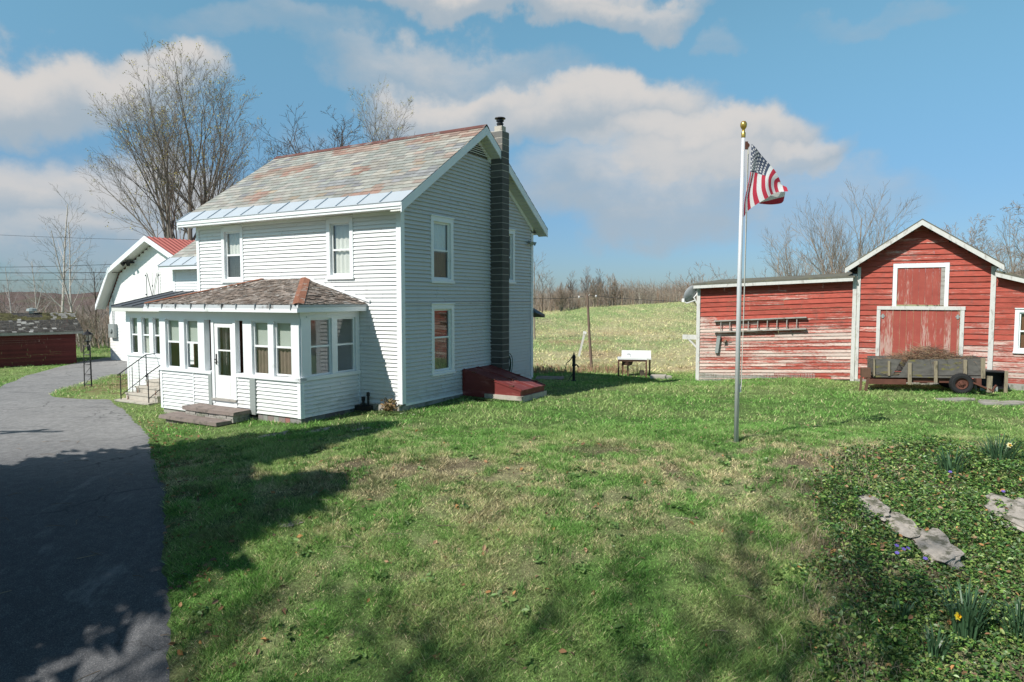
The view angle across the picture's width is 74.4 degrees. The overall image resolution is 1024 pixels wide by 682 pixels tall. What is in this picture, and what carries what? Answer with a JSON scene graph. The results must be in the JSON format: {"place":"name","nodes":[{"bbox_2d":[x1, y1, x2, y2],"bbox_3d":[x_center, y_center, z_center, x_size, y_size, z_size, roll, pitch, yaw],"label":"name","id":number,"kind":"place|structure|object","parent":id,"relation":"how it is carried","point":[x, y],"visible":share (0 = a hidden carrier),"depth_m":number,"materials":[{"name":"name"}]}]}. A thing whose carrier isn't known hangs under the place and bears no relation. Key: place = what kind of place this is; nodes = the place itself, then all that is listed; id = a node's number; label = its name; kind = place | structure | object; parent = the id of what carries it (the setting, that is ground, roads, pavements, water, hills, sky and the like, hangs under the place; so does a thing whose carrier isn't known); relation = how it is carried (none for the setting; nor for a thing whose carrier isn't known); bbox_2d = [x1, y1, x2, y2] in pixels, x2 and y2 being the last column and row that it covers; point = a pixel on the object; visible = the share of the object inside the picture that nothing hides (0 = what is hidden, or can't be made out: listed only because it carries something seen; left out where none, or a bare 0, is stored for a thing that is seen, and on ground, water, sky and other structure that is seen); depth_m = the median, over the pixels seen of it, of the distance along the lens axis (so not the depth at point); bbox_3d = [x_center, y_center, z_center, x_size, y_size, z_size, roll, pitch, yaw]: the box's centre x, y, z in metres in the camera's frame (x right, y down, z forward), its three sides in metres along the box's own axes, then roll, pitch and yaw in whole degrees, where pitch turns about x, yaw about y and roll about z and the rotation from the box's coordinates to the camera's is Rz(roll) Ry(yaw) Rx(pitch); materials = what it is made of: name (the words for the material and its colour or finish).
{"place":"outdoors","nodes":[
{"label":"outdoors","id":0,"kind":"place"},
{"bbox_2d":[0,292,98,304],"bbox_3d":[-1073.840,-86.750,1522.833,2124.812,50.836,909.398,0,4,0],"label":"hill","id":1,"kind":"structure","parent":0,"point":[74,296],"depth_m":1305.49,"materials":[{"name":"plant"}]},
{"bbox_2d":[0,357,171,681],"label":"driveway","id":2,"kind":"structure","parent":0,"point":[66,615],"depth_m":9.43,"materials":[{"name":"asphalt"}]},
{"bbox_2d":[53,374,127,399],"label":"grass island","id":3,"kind":"structure","parent":2,"relation":"on","point":[92,392],"depth_m":23.97,"materials":[{"name":"plant"}]},
{"bbox_2d":[82,329,92,386],"bbox_3d":[-15.790,0.707,25.152,0.351,2.300,0.351,1,4,22],"label":"lamp post","id":4,"kind":"object","parent":3,"relation":"on","point":[87,332],"visible":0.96,"depth_m":25.07,"materials":[{"name":"black metal"}]},
{"bbox_2d":[0,295,1023,681],"bbox_3d":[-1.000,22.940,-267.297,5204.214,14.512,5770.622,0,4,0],"label":"ground","id":5,"kind":"structure","parent":0,"point":[514,555],"depth_m":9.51,"materials":[{"name":"plant"}]},
{"bbox_2d":[0,260,24,321],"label":"birch tree","id":6,"kind":"object","parent":5,"relation":"on","point":[8,289],"visible":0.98,"depth_m":54.84,"materials":[{"name":"white plant"}]},
{"bbox_2d":[0,280,42,322],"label":"bare tree","id":7,"kind":"object","parent":5,"relation":"on","point":[4,310],"visible":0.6,"depth_m":59.94,"materials":[{"name":"beige plant"}]},
{"bbox_2d":[13,254,57,312],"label":"birch tree","id":8,"kind":"object","parent":5,"relation":"on","point":[35,302],"visible":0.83,"depth_m":49.77,"materials":[{"name":"white plant"}]},
{"bbox_2d":[0,308,83,367],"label":"shed","id":9,"kind":"structure","parent":5,"relation":"on","point":[57,337],"depth_m":34.83,"materials":[{"name":"red"}]},
{"bbox_2d":[29,286,73,312],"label":"bare tree","id":10,"kind":"object","parent":5,"relation":"on","point":[49,303],"visible":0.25,"depth_m":57.54,"materials":[{"name":"beige plant"}]},
{"bbox_2d":[0,295,109,347],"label":"woods","id":11,"kind":"object","parent":5,"relation":"on","point":[106,338],"visible":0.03,"depth_m":49.50,"materials":[{"name":"brown plant"}]},
{"bbox_2d":[20,210,92,311],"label":"birch tree","id":12,"kind":"object","parent":5,"relation":"on","point":[70,272],"visible":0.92,"depth_m":45.02,"materials":[{"name":"white plant"}]},
{"bbox_2d":[16,184,99,322],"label":"birch tree","id":13,"kind":"object","parent":5,"relation":"on","point":[64,274],"visible":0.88,"depth_m":45.96,"materials":[{"name":"white plant"}]},
{"bbox_2d":[33,219,94,350],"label":"birch tree","id":14,"kind":"object","parent":5,"relation":"on","point":[65,288],"visible":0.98,"depth_m":42.86,"materials":[{"name":"white plant"}]},
{"bbox_2d":[65,297,108,352],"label":"bare tree","id":15,"kind":"object","parent":5,"relation":"on","point":[80,336],"visible":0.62,"depth_m":42.90,"materials":[{"name":"beige plant"}]},
{"bbox_2d":[72,262,108,342],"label":"bare tree","id":16,"kind":"object","parent":5,"relation":"on","point":[95,292],"visible":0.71,"depth_m":51.90,"materials":[{"name":"brown plant"}]},
{"bbox_2d":[73,307,109,347],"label":"bare tree","id":17,"kind":"object","parent":5,"relation":"on","point":[98,328],"visible":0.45,"depth_m":47.23,"materials":[{"name":"beige plant"}]},
{"bbox_2d":[114,353,160,404],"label":"concrete steps","id":18,"kind":"structure","parent":5,"relation":"on","point":[149,393],"depth_m":21.64,"materials":[{"name":"beige concrete"}]},
{"bbox_2d":[95,236,194,360],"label":"white barn","id":19,"kind":"structure","parent":5,"relation":"on","point":[139,275],"depth_m":35.81,"materials":[{"name":"wood"}]},
{"bbox_2d":[144,271,160,296],"bbox_3d":[-18.715,-2.949,35.116,1.350,1.350,0.063,2,4,30],"label":"loft door","id":20,"kind":"structure","parent":19,"relation":"in","point":[152,278],"depth_m":35.10,"materials":[{"name":"white"}]},
{"bbox_2d":[74,32,276,239],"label":"bare maple","id":21,"kind":"object","parent":5,"relation":"on","point":[167,210],"visible":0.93,"depth_m":44.82,"materials":[{"name":"grey plant"}]},
{"bbox_2d":[104,53,261,239],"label":"bare maple","id":22,"kind":"object","parent":5,"relation":"on","point":[213,157],"visible":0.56,"depth_m":47.70,"materials":[{"name":"grey plant"}]},
{"bbox_2d":[158,403,250,426],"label":"stone steps","id":23,"kind":"structure","parent":5,"relation":"on","point":[206,414],"depth_m":17.11,"materials":[{"name":"stone"}]},
{"bbox_2d":[243,101,414,170],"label":"bare tree","id":24,"kind":"object","parent":5,"relation":"on","point":[334,141],"visible":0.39,"depth_m":54.79,"materials":[{"name":"brown plant"}]},
{"bbox_2d":[111,117,547,423],"bbox_3d":[-6.849,-2.427,22.346,13.150,8.985,9.923,2,4,30],"label":"farmhouse","id":25,"kind":"object","parent":5,"relation":"on","point":[314,285],"visible":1,"depth_m":18.66,"materials":[{"name":"white paint"}]},
{"bbox_2d":[131,317,137,352],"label":"side porch window","id":26,"kind":"structure","parent":25,"relation":"in","point":[135,318],"depth_m":23.37,"materials":[{"name":"white paint"}]},
{"bbox_2d":[142,317,149,353],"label":"side porch window","id":27,"kind":"structure","parent":25,"relation":"in","point":[145,333],"depth_m":23.05,"materials":[{"name":"white paint"}]},
{"bbox_2d":[154,318,159,354],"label":"side porch window","id":28,"kind":"structure","parent":25,"relation":"in","point":[156,320],"depth_m":22.71,"materials":[{"name":"white paint"}]},
{"bbox_2d":[167,319,179,367],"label":"porch window","id":29,"kind":"structure","parent":25,"relation":"in","point":[174,323],"depth_m":18.80,"materials":[{"name":"white paint"}]},
{"bbox_2d":[186,319,198,369],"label":"porch window","id":30,"kind":"structure","parent":25,"relation":"in","point":[193,333],"depth_m":18.38,"materials":[{"name":"white paint"}]},
{"bbox_2d":[211,320,240,407],"bbox_3d":[-7.485,0.635,17.595,0.970,2.360,0.186,2,4,30],"label":"porch door","id":31,"kind":"structure","parent":25,"relation":"in","point":[224,387],"depth_m":17.57,"materials":[{"name":"white paint"}]},
{"bbox_2d":[220,224,244,282],"bbox_3d":[-8.382,-2.618,20.333,1.010,1.705,0.213,2,4,30],"label":"window","id":32,"kind":"structure","parent":25,"relation":"in","point":[231,238],"depth_m":20.44,"materials":[{"name":"white paint"}]},
{"bbox_2d":[253,321,268,375],"bbox_3d":[-6.242,0.175,16.932,0.600,1.360,0.109,2,4,30],"label":"porch window","id":33,"kind":"structure","parent":25,"relation":"in","point":[260,329],"depth_m":17.00,"materials":[{"name":"white paint"}]},
{"bbox_2d":[275,321,291,376],"bbox_3d":[-5.541,0.190,16.523,0.620,1.340,0.109,2,4,30],"label":"porch window","id":34,"kind":"structure","parent":25,"relation":"in","point":[283,334],"depth_m":16.59,"materials":[{"name":"white paint"}]},
{"bbox_2d":[311,318,330,375],"bbox_3d":[-4.783,0.140,16.770,0.041,1.410,0.700,2,4,30],"label":"porch window","id":35,"kind":"structure","parent":25,"relation":"in","point":[329,352],"depth_m":17.01,"materials":[{"name":"white paint"}]},
{"bbox_2d":[325,215,354,279],"bbox_3d":[-4.588,-2.501,18.129,1.000,1.685,0.213,2,4,30],"label":"window","id":36,"kind":"structure","parent":25,"relation":"in","point":[344,263],"depth_m":18.22,"materials":[{"name":"white paint"}]},
{"bbox_2d":[337,317,354,372],"bbox_3d":[-4.343,0.094,17.519,0.041,1.410,0.665,2,4,30],"label":"porch window","id":37,"kind":"structure","parent":25,"relation":"in","point":[353,364],"depth_m":17.75,"materials":[{"name":"white paint"}]},
{"bbox_2d":[428,214,454,283],"bbox_3d":[-1.967,-2.507,18.588,0.213,1.830,1.077,2,4,30],"label":"window","id":38,"kind":"structure","parent":25,"relation":"in","point":[438,223],"depth_m":18.71,"materials":[{"name":"white paint"}]},
{"bbox_2d":[430,303,455,376],"bbox_3d":[-1.962,-0.058,18.748,0.213,1.990,1.097,2,4,30],"label":"window","id":39,"kind":"structure","parent":25,"relation":"in","point":[439,336],"depth_m":18.88,"materials":[{"name":"white paint"}]},
{"bbox_2d":[509,228,515,283],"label":"window","id":40,"kind":"structure","parent":25,"relation":"in","point":[511,231],"depth_m":21.90,"materials":[{"name":"white paint"}]},
{"bbox_2d":[355,392,372,411],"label":"vent pipes","id":41,"kind":"object","parent":5,"relation":"on","point":[363,407],"visible":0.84,"depth_m":17.65,"materials":[{"name":"black metal"}]},
{"bbox_2d":[348,77,415,142],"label":"bare tree","id":42,"kind":"object","parent":5,"relation":"on","point":[371,129],"visible":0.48,"depth_m":60.37,"materials":[{"name":"grey plant"}]},
{"bbox_2d":[376,397,398,410],"bbox_3d":[-3.136,1.629,17.291,0.768,0.352,0.366,1,4,21],"label":"dry plant","id":43,"kind":"object","parent":5,"relation":"on","point":[389,404],"visible":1,"depth_m":17.23,"materials":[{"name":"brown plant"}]},
{"bbox_2d":[0,300,778,382],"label":"field grass","id":44,"kind":"structure","parent":5,"relation":"on","point":[615,324],"depth_m":50.07,"materials":[{"name":"plant"}]},
{"bbox_2d":[350,395,522,415],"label":"plants","id":45,"kind":"object","parent":5,"relation":"on","point":[384,412],"visible":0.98,"depth_m":17.32,"materials":[{"name":"green plant"}]},
{"bbox_2d":[462,364,546,401],"bbox_3d":[-0.211,1.312,19.728,1.976,1.046,1.520,2,4,30],"label":"cellar hatch","id":46,"kind":"object","parent":5,"relation":"on","point":[490,381],"visible":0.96,"depth_m":19.36,"materials":[{"name":"red paint"}]},
{"bbox_2d":[463,367,533,391],"bbox_3d":[-0.399,1.082,19.396,1.940,0.546,0.722,2,4,30],"label":"hatch door","id":47,"kind":"structure","parent":46,"relation":"in","point":[483,373],"depth_m":19.33,"materials":[{"name":"red paint"}]},
{"bbox_2d":[478,364,545,388],"bbox_3d":[-0.027,1.042,20.032,1.940,0.546,0.722,2,4,30],"label":"hatch door","id":48,"kind":"structure","parent":46,"relation":"in","point":[535,384],"depth_m":20.02,"materials":[{"name":"red paint"}]},
{"bbox_2d":[1,419,1018,681],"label":"fallen leaves","id":49,"kind":"object","parent":5,"relation":"on","point":[562,650],"depth_m":9.33,"materials":[{"name":"plant"}]},
{"bbox_2d":[0,369,1023,443],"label":"lawn grass","id":50,"kind":"structure","parent":5,"relation":"on","point":[643,385],"depth_m":18.05,"materials":[{"name":"plant"}]},
{"bbox_2d":[533,251,548,339],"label":"bare tree","id":51,"kind":"object","parent":5,"relation":"on","point":[536,290],"visible":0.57,"depth_m":45.84,"materials":[{"name":"beige plant"}]},
{"bbox_2d":[552,281,570,310],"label":"hedgerow tree","id":52,"kind":"object","parent":5,"relation":"on","point":[562,296],"visible":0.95,"depth_m":91.55,"materials":[{"name":"beige plant"}]},
{"bbox_2d":[566,352,578,380],"bbox_3d":[2.272,0.964,25.408,0.509,1.107,0.195,0,4,0],"label":"water pump","id":53,"kind":"object","parent":5,"relation":"on","point":[573,357],"visible":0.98,"depth_m":25.36,"materials":[{"name":"black metal"}]},
{"bbox_2d":[566,271,579,308],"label":"hedgerow tree","id":54,"kind":"object","parent":5,"relation":"on","point":[571,285],"visible":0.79,"depth_m":96.43,"materials":[{"name":"brown plant"}]},
{"bbox_2d":[533,363,626,373],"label":"undergrowth","id":55,"kind":"object","parent":5,"relation":"on","point":[538,368],"visible":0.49,"depth_m":28.80,"materials":[{"name":"beige plant"}]},
{"bbox_2d":[152,429,1008,681],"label":"lawn weeds","id":56,"kind":"object","parent":5,"relation":"on","point":[617,625],"visible":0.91,"depth_m":9.20,"materials":[{"name":"green plant"}]},
{"bbox_2d":[148,419,1023,681],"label":"grass tufts","id":57,"kind":"object","parent":5,"relation":"on","point":[352,473],"visible":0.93,"depth_m":9.50,"materials":[{"name":"plant"}]},
{"bbox_2d":[149,421,1023,537],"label":"lawn grass","id":58,"kind":"structure","parent":5,"relation":"on","point":[270,451],"depth_m":11.37,"materials":[{"name":"plant"}]},
{"bbox_2d":[578,267,595,300],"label":"hedgerow tree","id":59,"kind":"object","parent":5,"relation":"on","point":[587,284],"visible":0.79,"depth_m":98.72,"materials":[{"name":"brown plant"}]},
{"bbox_2d":[578,294,596,366],"bbox_3d":[3.310,-0.331,29.636,0.840,3.436,0.138,0,4,0],"label":"wooden pole","id":60,"kind":"object","parent":5,"relation":"on","point":[589,334],"visible":0.94,"depth_m":29.57,"materials":[{"name":"brown wood"}]},
{"bbox_2d":[586,279,602,306],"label":"hedgerow tree","id":61,"kind":"object","parent":5,"relation":"on","point":[593,291],"visible":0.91,"depth_m":92.42,"materials":[{"name":"beige plant"}]},
{"bbox_2d":[597,272,623,305],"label":"hedgerow tree","id":62,"kind":"object","parent":5,"relation":"on","point":[614,288],"visible":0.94,"depth_m":94.65,"materials":[{"name":"beige plant"}]},
{"bbox_2d":[618,350,650,377],"bbox_3d":[4.987,0.974,27.511,1.342,1.144,0.693,1,4,10],"label":"yard sink","id":63,"kind":"object","parent":5,"relation":"on","point":[628,357],"visible":0.88,"depth_m":27.58,"materials":[{"name":"white ceramic"}]},
{"bbox_2d":[533,276,783,311],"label":"woods","id":64,"kind":"object","parent":5,"relation":"on","point":[646,295],"visible":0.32,"depth_m":95.98,"materials":[{"name":"brown plant"}]},
{"bbox_2d":[650,374,671,378],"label":"stone slab","id":65,"kind":"structure","parent":5,"relation":"on","point":[657,376],"depth_m":26.85,"materials":[{"name":"stone"}]},
{"bbox_2d":[664,262,734,312],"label":"bare tree","id":66,"kind":"object","parent":5,"relation":"on","point":[683,292],"visible":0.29,"depth_m":59.08,"materials":[{"name":"beige plant"}]},
{"bbox_2d":[734,121,749,441],"bbox_3d":[4.300,-1.023,12.626,0.175,6.091,0.123,2,4,24],"label":"flagpole","id":67,"kind":"object","parent":5,"relation":"on","point":[745,145],"visible":0.98,"depth_m":12.61,"materials":[{"name":"metal"}]},
{"bbox_2d":[744,144,787,215],"bbox_3d":[4.684,-2.959,12.453,0.805,1.338,0.308,0,4,0],"label":"flag","id":68,"kind":"object","parent":67,"relation":"attached to","point":[765,186],"visible":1,"depth_m":12.42,"materials":[{"name":"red fabric"}]},
{"bbox_2d":[700,373,814,380],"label":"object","id":69,"kind":"object","parent":5,"relation":"on","point":[751,375],"visible":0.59,"depth_m":25.18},
{"bbox_2d":[749,236,795,277],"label":"bare tree","id":70,"kind":"object","parent":5,"relation":"on","point":[777,271],"visible":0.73,"depth_m":49.73,"materials":[{"name":"beige plant"}]},
{"bbox_2d":[762,252,857,329],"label":"bare tree","id":71,"kind":"object","parent":5,"relation":"on","point":[812,271],"visible":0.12,"depth_m":45.26,"materials":[{"name":"beige plant"}]},
{"bbox_2d":[762,223,863,308],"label":"bare tree","id":72,"kind":"object","parent":5,"relation":"on","point":[786,270],"visible":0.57,"depth_m":51.51,"materials":[{"name":"beige plant"}]},
{"bbox_2d":[803,202,860,322],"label":"bare tree","id":73,"kind":"object","parent":5,"relation":"on","point":[834,254],"visible":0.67,"depth_m":48.93,"materials":[{"name":"beige plant"}]},
{"bbox_2d":[740,438,931,681],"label":"dry grass","id":74,"kind":"structure","parent":5,"relation":"on","point":[823,540],"depth_m":8.69,"materials":[{"name":"plant"}]},
{"bbox_2d":[774,179,920,328],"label":"bare tree","id":75,"kind":"object","parent":5,"relation":"on","point":[860,251],"visible":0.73,"depth_m":47.61,"materials":[{"name":"beige plant"}]},
{"bbox_2d":[682,219,1023,390],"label":"red barn","id":76,"kind":"structure","parent":5,"relation":"on","point":[976,284],"depth_m":23.11,"materials":[{"name":"wood"}]},
{"bbox_2d":[682,285,696,303],"bbox_3d":[6.950,-1.772,26.264,0.689,0.795,0.318,0,4,-6],"label":"satellite dish","id":77,"kind":"object","parent":76,"relation":"attached to","point":[690,294],"visible":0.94,"depth_m":26.18,"materials":[{"name":"grey paint"}]},
{"bbox_2d":[714,317,806,332],"bbox_3d":[9.143,-0.599,24.983,3.263,0.655,0.160,2,4,30],"label":"wooden ladder","id":78,"kind":"object","parent":76,"relation":"attached to","point":[786,318],"visible":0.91,"depth_m":24.80,"materials":[{"name":"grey wood"}]},
{"bbox_2d":[875,306,965,371],"bbox_3d":[13.580,0.124,22.527,2.520,2.570,0.070,2,4,30],"label":"barn door","id":79,"kind":"structure","parent":76,"relation":"in","point":[931,321],"depth_m":22.51,"materials":[{"name":"red wood"}]},
{"bbox_2d":[892,263,949,305],"bbox_3d":[13.573,-1.868,22.414,1.590,1.418,0.060,2,4,30],"label":"loft door","id":80,"kind":"structure","parent":76,"relation":"in","point":[936,277],"depth_m":22.40,"materials":[{"name":"red wood"}]},
{"bbox_2d":[1012,308,1023,353],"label":"window","id":81,"kind":"structure","parent":76,"relation":"in","point":[1018,347],"depth_m":21.17,"materials":[{"name":"white paint"}]},
{"bbox_2d":[836,215,905,304],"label":"bare tree","id":82,"kind":"object","parent":5,"relation":"on","point":[872,246],"visible":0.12,"depth_m":49.58,"materials":[{"name":"beige plant"}]},
{"bbox_2d":[855,494,889,524],"bbox_3d":[5.263,2.477,9.853,0.438,0.198,0.891,-5,13,10],"label":"bank rock","id":83,"kind":"object","parent":5,"relation":"on","point":[876,508],"visible":0.62,"depth_m":9.75,"materials":[{"name":"grey stone"}]},
{"bbox_2d":[782,432,1023,681],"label":"ground cover","id":84,"kind":"object","parent":5,"relation":"on","point":[1018,463],"visible":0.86,"depth_m":8.69,"materials":[{"name":"green plant"}]},
{"bbox_2d":[797,438,1023,681],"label":"fallen leaves","id":85,"kind":"object","parent":84,"relation":"on","point":[882,546],"visible":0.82,"depth_m":9.17,"materials":[{"name":"brown plant"}]},
{"bbox_2d":[885,512,921,538],"bbox_3d":[5.411,2.620,9.391,0.410,0.188,0.824,-7,14,-8],"label":"bank rock","id":86,"kind":"object","parent":5,"relation":"on","point":[902,525],"visible":0.52,"depth_m":9.32,"materials":[{"name":"grey stone"}]},
{"bbox_2d":[890,596,918,622],"bbox_3d":[4.416,3.042,7.684,0.341,0.263,0.342,-2,4,-27],"label":"daffodil clump","id":87,"kind":"object","parent":5,"relation":"on","point":[905,611],"visible":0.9,"depth_m":7.66,"materials":[{"name":"green plant"}]},
{"bbox_2d":[859,355,996,393],"bbox_3d":[12.800,1.015,21.108,3.620,1.073,1.756,0,3,20],"label":"farm trailer","id":88,"kind":"object","parent":5,"relation":"on","point":[959,375],"visible":1,"depth_m":20.54,"materials":[{"name":"grey wood"}]},
{"bbox_2d":[862,343,977,374],"bbox_3d":[12.816,0.548,21.046,3.442,1.035,1.760,0,3,20],"label":"brush heap","id":89,"kind":"object","parent":88,"relation":"on","point":[924,353],"visible":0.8,"depth_m":20.87,"materials":[{"name":"brown plant"}]},
{"bbox_2d":[913,623,959,661],"bbox_3d":[4.520,3.202,7.195,0.475,0.327,0.464,0,4,0],"label":"daffodil clump","id":90,"kind":"object","parent":5,"relation":"on","point":[933,647],"visible":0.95,"depth_m":7.12,"materials":[{"name":"green plant"}]},
{"bbox_2d":[910,528,964,570],"bbox_3d":[5.572,2.744,8.915,0.508,0.209,0.953,-6,13,6],"label":"bank rock","id":91,"kind":"object","parent":5,"relation":"on","point":[936,545],"visible":0.8,"depth_m":8.75,"materials":[{"name":"grey stone"}]},
{"bbox_2d":[857,225,1022,326],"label":"bare tree","id":92,"kind":"object","parent":5,"relation":"on","point":[958,270],"visible":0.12,"depth_m":46.25,"materials":[{"name":"beige plant"}]},
{"bbox_2d":[928,444,973,475],"bbox_3d":[7.228,1.965,11.111,0.642,0.480,0.730,0,4,0],"label":"daffodil clump","id":93,"kind":"object","parent":5,"relation":"on","point":[947,463],"visible":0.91,"depth_m":11.14,"materials":[{"name":"green plant"}]},
{"bbox_2d":[928,576,998,639],"bbox_3d":[5.003,3.000,7.468,0.770,0.525,0.629,-3,5,-41],"label":"daffodil clump","id":94,"kind":"object","parent":5,"relation":"on","point":[965,614],"visible":0.95,"depth_m":7.39,"materials":[{"name":"green plant"}]},
{"bbox_2d":[936,397,997,401],"bbox_3d":[12.875,1.693,19.080,1.618,0.125,0.581,1,4,11],"label":"flagstone","id":95,"kind":"object","parent":5,"relation":"on","point":[956,399],"visible":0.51,"depth_m":18.96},
{"bbox_2d":[945,213,1004,270],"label":"bare tree","id":96,"kind":"object","parent":5,"relation":"on","point":[974,232],"visible":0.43,"depth_m":44.72,"materials":[{"name":"grey plant"}]},
{"bbox_2d":[974,370,1007,392],"bbox_3d":[14.878,1.246,20.998,0.835,0.710,0.560,2,4,28],"label":"feed box","id":97,"kind":"object","parent":5,"relation":"on","point":[1000,379],"visible":0.56,"depth_m":21.00,"materials":[{"name":"black wood"}]},
{"bbox_2d":[968,432,1023,469],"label":"daffodil clump","id":98,"kind":"object","parent":5,"relation":"on","point":[993,450],"visible":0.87,"depth_m":11.43,"materials":[{"name":"green plant"}]},
{"bbox_2d":[978,208,1023,275],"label":"bare tree","id":99,"kind":"object","parent":5,"relation":"on","point":[1011,265],"visible":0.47,"depth_m":37.51,"materials":[{"name":"beige plant"}]},
{"bbox_2d":[978,400,1023,404],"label":"flagstone","id":100,"kind":"object","parent":5,"relation":"on","point":[1013,402],"visible":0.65,"depth_m":18.39,"materials":[{"name":"stone"}]},
{"bbox_2d":[980,493,1023,534],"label":"bank rock","id":101,"kind":"object","parent":5,"relation":"on","point":[1015,516],"visible":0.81,"depth_m":9.64,"materials":[{"name":"grey stone"}]},
{"bbox_2d":[987,596,1023,642],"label":"daffodil clump","id":102,"kind":"object","parent":5,"relation":"on","point":[1019,626],"visible":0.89,"depth_m":7.41,"materials":[{"name":"green plant"}]},
{"bbox_2d":[996,194,1023,275],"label":"bare tree","id":103,"kind":"object","parent":5,"relation":"on","point":[1018,207],"visible":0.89,"depth_m":34.74,"materials":[{"name":"grey plant"}]},
{"bbox_2d":[0,0,1023,295],"label":"sky","id":104,"kind":"structure","parent":0,"point":[622,122],"materials":[{"name":"blue"}]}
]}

